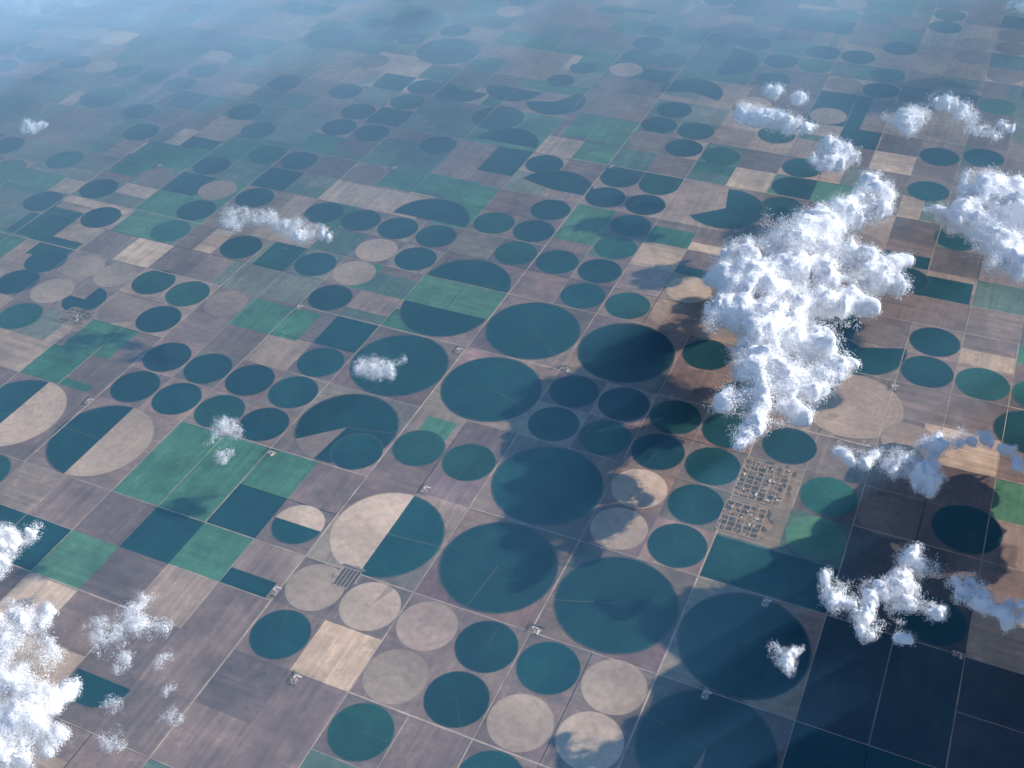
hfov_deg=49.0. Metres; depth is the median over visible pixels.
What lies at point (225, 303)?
crop circle
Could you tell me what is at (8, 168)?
crop circle
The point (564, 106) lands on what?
crop circle
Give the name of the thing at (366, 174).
crop circle
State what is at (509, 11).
crop circle
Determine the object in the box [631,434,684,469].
crop circle
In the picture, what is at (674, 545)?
crop circle
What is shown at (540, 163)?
crop circle
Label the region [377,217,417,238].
crop circle
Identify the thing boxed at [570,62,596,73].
crop circle
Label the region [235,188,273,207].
crop circle
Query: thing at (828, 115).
crop circle
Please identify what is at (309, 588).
crop circle
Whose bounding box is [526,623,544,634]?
farmstead
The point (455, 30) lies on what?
crop circle
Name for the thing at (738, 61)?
crop circle
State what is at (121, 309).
crop circle
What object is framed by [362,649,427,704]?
crop circle
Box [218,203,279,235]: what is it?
cloud
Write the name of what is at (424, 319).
crop circle
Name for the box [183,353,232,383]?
crop circle
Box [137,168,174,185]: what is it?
crop circle
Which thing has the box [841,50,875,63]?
crop circle
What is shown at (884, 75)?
crop circle
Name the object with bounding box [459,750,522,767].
crop circle
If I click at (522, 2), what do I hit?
crop circle
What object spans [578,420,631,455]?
crop circle
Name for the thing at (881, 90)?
crop circle
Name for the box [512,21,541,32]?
crop circle
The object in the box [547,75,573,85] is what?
crop circle
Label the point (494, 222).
crop circle
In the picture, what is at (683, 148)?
crop circle
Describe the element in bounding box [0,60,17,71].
crop circle
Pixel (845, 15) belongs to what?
crop circle
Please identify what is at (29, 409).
crop circle
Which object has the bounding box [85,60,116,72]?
crop circle
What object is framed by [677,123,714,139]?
crop circle
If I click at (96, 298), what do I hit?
crop circle
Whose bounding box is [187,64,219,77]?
crop circle
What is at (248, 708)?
farmland
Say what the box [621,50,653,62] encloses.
crop circle
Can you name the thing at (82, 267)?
crop circle
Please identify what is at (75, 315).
town
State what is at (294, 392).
crop circle
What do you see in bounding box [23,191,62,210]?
crop circle
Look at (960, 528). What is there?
crop circle
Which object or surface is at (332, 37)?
crop circle
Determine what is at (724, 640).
crop circle
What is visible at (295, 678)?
farmstead
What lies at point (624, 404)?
crop circle
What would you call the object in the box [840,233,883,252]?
crop circle
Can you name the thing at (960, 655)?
farmstead
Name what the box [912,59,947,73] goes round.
crop circle
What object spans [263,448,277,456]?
farmstead
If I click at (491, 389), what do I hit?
crop circle
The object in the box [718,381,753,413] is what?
crop circle
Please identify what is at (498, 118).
crop circle
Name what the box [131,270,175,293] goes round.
crop circle
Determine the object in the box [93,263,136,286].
crop circle
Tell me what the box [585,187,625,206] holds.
crop circle
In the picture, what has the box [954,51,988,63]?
crop circle
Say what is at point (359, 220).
crop circle
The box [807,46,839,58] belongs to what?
crop circle
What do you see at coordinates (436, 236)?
crop circle
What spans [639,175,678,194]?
crop circle
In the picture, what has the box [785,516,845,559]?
crop circle
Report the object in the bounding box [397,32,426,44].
crop circle
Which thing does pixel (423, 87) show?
crop circle
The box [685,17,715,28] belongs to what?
crop circle
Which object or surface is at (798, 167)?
crop circle
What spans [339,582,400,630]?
crop circle
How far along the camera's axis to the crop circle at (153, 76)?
26810.22 m
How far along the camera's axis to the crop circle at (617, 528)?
14885.01 m
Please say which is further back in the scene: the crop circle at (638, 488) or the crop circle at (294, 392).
the crop circle at (294, 392)
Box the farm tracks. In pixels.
[0,0,1023,767]
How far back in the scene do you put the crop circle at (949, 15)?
27761.97 m
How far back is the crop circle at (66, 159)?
23655.32 m
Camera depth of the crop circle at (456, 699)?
12921.74 m
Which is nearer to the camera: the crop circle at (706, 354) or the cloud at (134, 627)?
the cloud at (134, 627)
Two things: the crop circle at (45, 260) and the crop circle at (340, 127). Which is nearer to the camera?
the crop circle at (45, 260)
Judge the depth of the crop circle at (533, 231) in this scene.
20730.47 m
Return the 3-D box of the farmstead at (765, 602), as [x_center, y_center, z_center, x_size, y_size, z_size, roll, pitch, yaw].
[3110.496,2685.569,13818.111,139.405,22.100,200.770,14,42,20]
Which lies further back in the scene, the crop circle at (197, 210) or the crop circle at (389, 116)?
the crop circle at (389, 116)
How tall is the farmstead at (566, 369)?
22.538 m
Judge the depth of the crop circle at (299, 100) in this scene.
25438.22 m
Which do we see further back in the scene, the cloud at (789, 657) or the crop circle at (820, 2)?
the crop circle at (820, 2)
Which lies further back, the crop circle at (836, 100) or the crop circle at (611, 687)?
the crop circle at (836, 100)
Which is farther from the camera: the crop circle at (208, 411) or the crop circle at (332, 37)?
the crop circle at (332, 37)
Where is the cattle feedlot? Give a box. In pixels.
[331,563,364,589]
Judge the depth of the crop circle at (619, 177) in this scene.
22136.04 m
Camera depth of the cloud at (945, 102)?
19642.28 m
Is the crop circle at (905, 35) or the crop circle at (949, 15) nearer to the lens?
the crop circle at (905, 35)
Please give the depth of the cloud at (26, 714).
10925.29 m
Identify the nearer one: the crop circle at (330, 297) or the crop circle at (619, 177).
the crop circle at (330, 297)
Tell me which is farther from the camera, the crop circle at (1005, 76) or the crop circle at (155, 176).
the crop circle at (1005, 76)
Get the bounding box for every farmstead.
[81,396,93,404]
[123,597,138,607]
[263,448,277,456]
[267,584,281,596]
[287,671,301,686]
[418,484,430,494]
[452,346,462,352]
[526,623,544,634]
[558,365,572,371]
[697,685,711,701]
[758,595,771,609]
[888,383,898,391]
[948,646,964,659]
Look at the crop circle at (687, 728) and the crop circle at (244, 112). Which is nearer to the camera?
the crop circle at (687, 728)
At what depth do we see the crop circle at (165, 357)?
18187.45 m
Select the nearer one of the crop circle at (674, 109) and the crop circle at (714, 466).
the crop circle at (714, 466)
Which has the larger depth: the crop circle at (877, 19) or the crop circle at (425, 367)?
the crop circle at (877, 19)
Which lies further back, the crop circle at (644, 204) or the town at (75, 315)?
the crop circle at (644, 204)
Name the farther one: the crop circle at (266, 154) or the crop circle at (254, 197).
the crop circle at (266, 154)
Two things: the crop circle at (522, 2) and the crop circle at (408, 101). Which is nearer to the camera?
the crop circle at (408, 101)
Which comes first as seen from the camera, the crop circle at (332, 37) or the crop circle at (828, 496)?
the crop circle at (828, 496)
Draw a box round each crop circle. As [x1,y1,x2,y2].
[0,43,16,54]
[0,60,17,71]
[0,137,24,153]
[0,160,26,177]
[0,270,39,293]
[0,303,42,328]
[0,380,66,446]
[0,454,10,481]
[17,46,71,61]
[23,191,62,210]
[24,249,67,272]
[30,279,74,302]
[45,405,153,475]
[46,151,83,168]
[59,56,90,68]
[61,256,104,278]
[61,288,106,309]
[71,668,130,707]
[79,87,126,107]
[79,179,118,197]
[80,207,120,227]
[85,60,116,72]
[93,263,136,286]
[98,296,143,321]
[110,371,160,401]
[111,65,142,77]
[121,104,154,118]
[123,124,158,139]
[128,36,158,47]
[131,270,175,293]
[135,306,181,332]
[137,69,170,82]
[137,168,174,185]
[143,342,191,371]
[150,220,190,241]
[151,383,201,414]
[163,77,196,90]
[165,281,209,305]
[176,200,215,219]
[179,44,210,56]
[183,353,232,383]
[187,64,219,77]
[193,157,230,174]
[194,395,244,427]
[198,180,236,199]
[203,291,247,315]
[220,236,261,258]
[222,45,254,61]
[225,365,274,395]
[227,104,261,119]
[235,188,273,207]
[238,407,288,440]
[240,122,275,137]
[248,146,284,162]
[249,609,310,659]
[257,0,287,7]
[268,76,300,89]
[268,376,318,407]
[271,505,324,543]
[279,93,313,107]
[280,152,317,169]
[285,1,338,14]
[285,564,343,610]
[294,253,336,275]
[294,394,398,462]
[297,347,344,376]
[302,27,355,48]
[304,202,343,222]
[308,285,352,309]
[321,119,356,134]
[327,703,394,761]
[329,84,361,98]
[329,493,444,577]
[330,434,382,469]
[332,261,375,284]
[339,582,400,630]
[340,210,380,230]
[341,104,375,118]
[347,70,379,83]
[347,165,385,182]
[349,335,448,396]
[353,125,389,140]
[355,239,397,261]
[357,55,388,67]
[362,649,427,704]
[372,109,406,124]
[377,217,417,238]
[390,0,409,1]
[390,11,444,31]
[390,94,424,108]
[392,430,445,465]
[393,199,469,226]
[394,247,436,269]
[396,601,457,650]
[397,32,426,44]
[399,300,485,336]
[407,80,439,93]
[415,225,456,246]
[416,38,479,63]
[420,136,456,153]
[423,671,489,727]
[426,259,510,292]
[434,81,485,101]
[438,522,558,613]
[440,24,470,36]
[440,357,541,421]
[442,444,495,480]
[454,621,518,672]
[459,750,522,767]
[472,106,523,129]
[473,212,514,233]
[476,128,538,147]
[485,302,580,359]
[486,84,542,100]
[487,694,553,751]
[490,149,526,166]
[491,446,602,525]
[494,241,536,264]
[496,6,525,16]
[509,0,537,5]
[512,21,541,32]
[513,220,554,241]
[516,641,580,694]
[523,170,592,195]
[525,155,563,172]
[526,93,585,114]
[528,407,579,440]
[530,200,570,219]
[536,250,578,273]
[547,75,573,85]
[549,375,598,407]
[553,556,678,654]
[555,711,623,767]
[560,283,605,308]
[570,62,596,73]
[577,323,674,382]
[578,259,621,282]
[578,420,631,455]
[581,659,646,714]
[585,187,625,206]
[590,507,647,549]
[594,236,636,258]
[597,76,630,90]
[598,387,649,420]
[600,168,638,187]
[605,292,650,318]
[609,63,642,76]
[610,215,651,236]
[611,469,667,508]
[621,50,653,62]
[625,194,665,214]
[629,131,666,148]
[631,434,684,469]
[633,37,664,49]
[634,689,778,767]
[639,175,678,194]
[641,117,676,132]
[643,25,674,36]
[647,523,707,567]
[649,400,701,433]
[650,302,697,329]
[653,54,686,67]
[657,102,691,117]
[660,79,722,100]
[665,139,702,156]
[666,277,711,302]
[667,484,723,524]
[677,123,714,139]
[677,592,810,699]
[682,340,731,369]
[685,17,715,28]
[685,447,740,485]
[690,189,764,228]
[702,147,740,164]
[702,413,745,448]
[704,0,733,5]
[707,33,738,45]
[716,48,759,74]
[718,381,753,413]
[735,97,771,107]
[739,37,771,49]
[756,73,789,85]
[758,127,795,142]
[762,197,802,217]
[762,428,816,463]
[764,54,797,67]
[772,177,812,196]
[782,158,820,176]
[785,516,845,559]
[799,59,832,72]
[799,477,857,516]
[802,374,903,438]
[804,0,834,5]
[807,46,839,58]
[810,108,846,123]
[818,92,854,107]
[826,78,861,92]
[829,9,859,20]
[830,329,906,375]
[835,0,866,8]
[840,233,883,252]
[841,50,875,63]
[858,496,918,538]
[861,13,893,24]
[863,83,898,97]
[870,68,904,82]
[880,423,931,458]
[883,42,916,54]
[889,29,921,41]
[894,17,927,28]
[899,267,928,291]
[900,356,953,387]
[901,596,967,646]
[907,73,942,87]
[907,181,949,200]
[909,327,960,356]
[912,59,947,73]
[919,148,959,165]
[929,21,961,32]
[931,504,1002,554]
[933,9,966,20]
[934,227,978,250]
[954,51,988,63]
[955,368,1009,400]
[959,38,993,50]
[963,149,1004,166]
[978,99,1016,114]
[987,69,1023,83]
[993,410,1023,452]
[995,42,1023,54]
[1012,381,1023,406]
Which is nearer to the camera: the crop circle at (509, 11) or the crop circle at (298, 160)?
the crop circle at (298, 160)
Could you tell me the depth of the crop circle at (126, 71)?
27091.15 m
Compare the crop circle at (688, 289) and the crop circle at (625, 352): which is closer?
the crop circle at (625, 352)
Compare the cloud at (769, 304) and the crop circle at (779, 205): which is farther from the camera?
the crop circle at (779, 205)
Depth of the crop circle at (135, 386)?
17629.72 m
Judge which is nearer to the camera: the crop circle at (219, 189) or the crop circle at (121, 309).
the crop circle at (121, 309)
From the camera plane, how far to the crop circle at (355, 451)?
16256.58 m
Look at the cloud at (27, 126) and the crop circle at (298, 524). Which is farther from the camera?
the cloud at (27, 126)
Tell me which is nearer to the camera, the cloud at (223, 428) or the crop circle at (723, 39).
the cloud at (223, 428)
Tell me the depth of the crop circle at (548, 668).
13207.45 m
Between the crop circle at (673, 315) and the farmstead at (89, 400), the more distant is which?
the crop circle at (673, 315)
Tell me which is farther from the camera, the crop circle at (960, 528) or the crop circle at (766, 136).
the crop circle at (766, 136)
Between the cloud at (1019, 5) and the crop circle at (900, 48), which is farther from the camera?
the crop circle at (900, 48)
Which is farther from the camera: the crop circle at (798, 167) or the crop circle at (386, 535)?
the crop circle at (798, 167)
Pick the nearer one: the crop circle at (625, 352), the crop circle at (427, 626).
the crop circle at (427, 626)
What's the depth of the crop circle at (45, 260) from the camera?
20597.51 m
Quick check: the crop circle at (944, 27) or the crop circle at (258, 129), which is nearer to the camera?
the crop circle at (258, 129)
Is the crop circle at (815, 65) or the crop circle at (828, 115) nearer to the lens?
the crop circle at (828, 115)
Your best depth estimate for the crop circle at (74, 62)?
27629.39 m
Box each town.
[56,307,93,324]
[715,499,773,539]
[730,457,796,507]
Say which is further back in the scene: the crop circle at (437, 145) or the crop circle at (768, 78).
the crop circle at (768, 78)
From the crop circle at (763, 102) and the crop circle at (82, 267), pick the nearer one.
the crop circle at (82, 267)
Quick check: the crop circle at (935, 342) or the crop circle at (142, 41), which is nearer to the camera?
the crop circle at (935, 342)
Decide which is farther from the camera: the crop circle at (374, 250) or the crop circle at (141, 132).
the crop circle at (141, 132)
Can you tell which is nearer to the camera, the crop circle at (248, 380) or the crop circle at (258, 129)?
the crop circle at (248, 380)
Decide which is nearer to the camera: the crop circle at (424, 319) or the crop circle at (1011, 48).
the crop circle at (424, 319)
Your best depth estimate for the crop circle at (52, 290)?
19818.01 m
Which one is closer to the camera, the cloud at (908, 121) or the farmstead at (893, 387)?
the farmstead at (893, 387)
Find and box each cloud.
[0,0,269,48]
[0,520,44,580]
[0,593,82,767]
[20,118,48,134]
[80,591,174,675]
[95,653,183,756]
[203,415,243,465]
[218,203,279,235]
[267,214,333,246]
[352,353,407,382]
[699,166,915,451]
[727,98,818,137]
[761,80,809,105]
[765,639,805,678]
[807,130,861,175]
[814,541,1023,648]
[830,424,1023,498]
[880,102,937,138]
[921,162,1023,283]
[924,90,1015,143]
[1004,0,1023,17]
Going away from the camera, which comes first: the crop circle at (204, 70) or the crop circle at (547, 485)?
the crop circle at (547, 485)
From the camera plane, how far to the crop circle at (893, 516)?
14853.39 m
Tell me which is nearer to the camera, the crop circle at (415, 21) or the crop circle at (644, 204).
the crop circle at (644, 204)
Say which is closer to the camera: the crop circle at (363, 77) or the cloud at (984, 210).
the cloud at (984, 210)
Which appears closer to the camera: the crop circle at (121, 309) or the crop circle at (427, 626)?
the crop circle at (427, 626)
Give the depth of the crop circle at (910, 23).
27475.85 m
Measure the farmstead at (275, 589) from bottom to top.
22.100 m
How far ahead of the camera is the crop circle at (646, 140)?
23305.52 m
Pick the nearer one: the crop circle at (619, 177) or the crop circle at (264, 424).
the crop circle at (264, 424)
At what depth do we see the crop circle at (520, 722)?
12647.27 m
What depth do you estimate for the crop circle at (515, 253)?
20170.55 m
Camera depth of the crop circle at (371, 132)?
24055.17 m
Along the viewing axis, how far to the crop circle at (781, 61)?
26060.59 m
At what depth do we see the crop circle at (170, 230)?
21248.67 m
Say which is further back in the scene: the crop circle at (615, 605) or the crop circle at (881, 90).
the crop circle at (881, 90)
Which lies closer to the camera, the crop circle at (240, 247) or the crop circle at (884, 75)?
the crop circle at (240, 247)
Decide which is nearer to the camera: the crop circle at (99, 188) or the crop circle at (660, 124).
the crop circle at (99, 188)
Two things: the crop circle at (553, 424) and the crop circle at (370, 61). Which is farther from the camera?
the crop circle at (370, 61)
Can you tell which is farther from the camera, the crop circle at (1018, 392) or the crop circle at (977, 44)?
the crop circle at (977, 44)
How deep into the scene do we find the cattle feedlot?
14420.80 m
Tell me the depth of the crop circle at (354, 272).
19876.30 m
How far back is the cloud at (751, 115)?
19854.65 m
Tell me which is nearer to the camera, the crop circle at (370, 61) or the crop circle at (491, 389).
the crop circle at (491, 389)
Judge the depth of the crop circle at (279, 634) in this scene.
13744.71 m
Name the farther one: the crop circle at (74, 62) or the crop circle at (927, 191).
the crop circle at (74, 62)
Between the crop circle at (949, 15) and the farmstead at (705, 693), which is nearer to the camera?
the farmstead at (705, 693)
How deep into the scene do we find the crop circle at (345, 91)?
25723.96 m
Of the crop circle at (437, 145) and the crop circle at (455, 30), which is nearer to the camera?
the crop circle at (437, 145)
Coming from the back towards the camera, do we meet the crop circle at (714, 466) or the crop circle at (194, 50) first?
the crop circle at (194, 50)
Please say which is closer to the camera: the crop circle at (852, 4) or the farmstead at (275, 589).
the farmstead at (275, 589)
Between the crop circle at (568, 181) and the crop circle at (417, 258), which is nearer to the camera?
the crop circle at (417, 258)
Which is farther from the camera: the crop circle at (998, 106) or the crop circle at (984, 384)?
the crop circle at (998, 106)
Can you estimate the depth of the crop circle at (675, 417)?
16563.67 m
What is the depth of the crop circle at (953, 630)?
13457.14 m
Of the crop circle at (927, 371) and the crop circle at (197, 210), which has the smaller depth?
the crop circle at (927, 371)
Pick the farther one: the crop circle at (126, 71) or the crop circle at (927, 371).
the crop circle at (126, 71)
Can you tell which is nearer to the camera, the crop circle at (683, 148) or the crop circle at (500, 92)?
the crop circle at (683, 148)
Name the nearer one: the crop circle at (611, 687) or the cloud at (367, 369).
the crop circle at (611, 687)
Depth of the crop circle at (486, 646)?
13480.99 m
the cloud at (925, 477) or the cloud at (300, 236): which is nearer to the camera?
the cloud at (925, 477)
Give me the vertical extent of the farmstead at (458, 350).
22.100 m
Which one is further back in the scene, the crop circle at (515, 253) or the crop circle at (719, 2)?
the crop circle at (719, 2)
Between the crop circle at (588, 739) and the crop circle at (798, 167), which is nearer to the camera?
the crop circle at (588, 739)
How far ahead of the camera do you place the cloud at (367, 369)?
14762.80 m
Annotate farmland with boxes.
[0,0,1023,767]
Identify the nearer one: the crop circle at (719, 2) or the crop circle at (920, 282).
the crop circle at (920, 282)
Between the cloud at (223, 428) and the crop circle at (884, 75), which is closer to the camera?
the cloud at (223, 428)
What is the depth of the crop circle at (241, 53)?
27747.51 m
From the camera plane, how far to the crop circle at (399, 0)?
29968.21 m
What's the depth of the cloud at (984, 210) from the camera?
16990.67 m
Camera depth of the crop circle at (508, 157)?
22956.00 m
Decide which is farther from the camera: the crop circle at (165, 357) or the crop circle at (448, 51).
the crop circle at (448, 51)
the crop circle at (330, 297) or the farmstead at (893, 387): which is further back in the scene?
the crop circle at (330, 297)
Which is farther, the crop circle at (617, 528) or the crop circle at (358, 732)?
the crop circle at (617, 528)
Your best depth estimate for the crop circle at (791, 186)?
21595.69 m
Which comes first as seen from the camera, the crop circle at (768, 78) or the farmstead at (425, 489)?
the farmstead at (425, 489)
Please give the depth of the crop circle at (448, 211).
21433.39 m

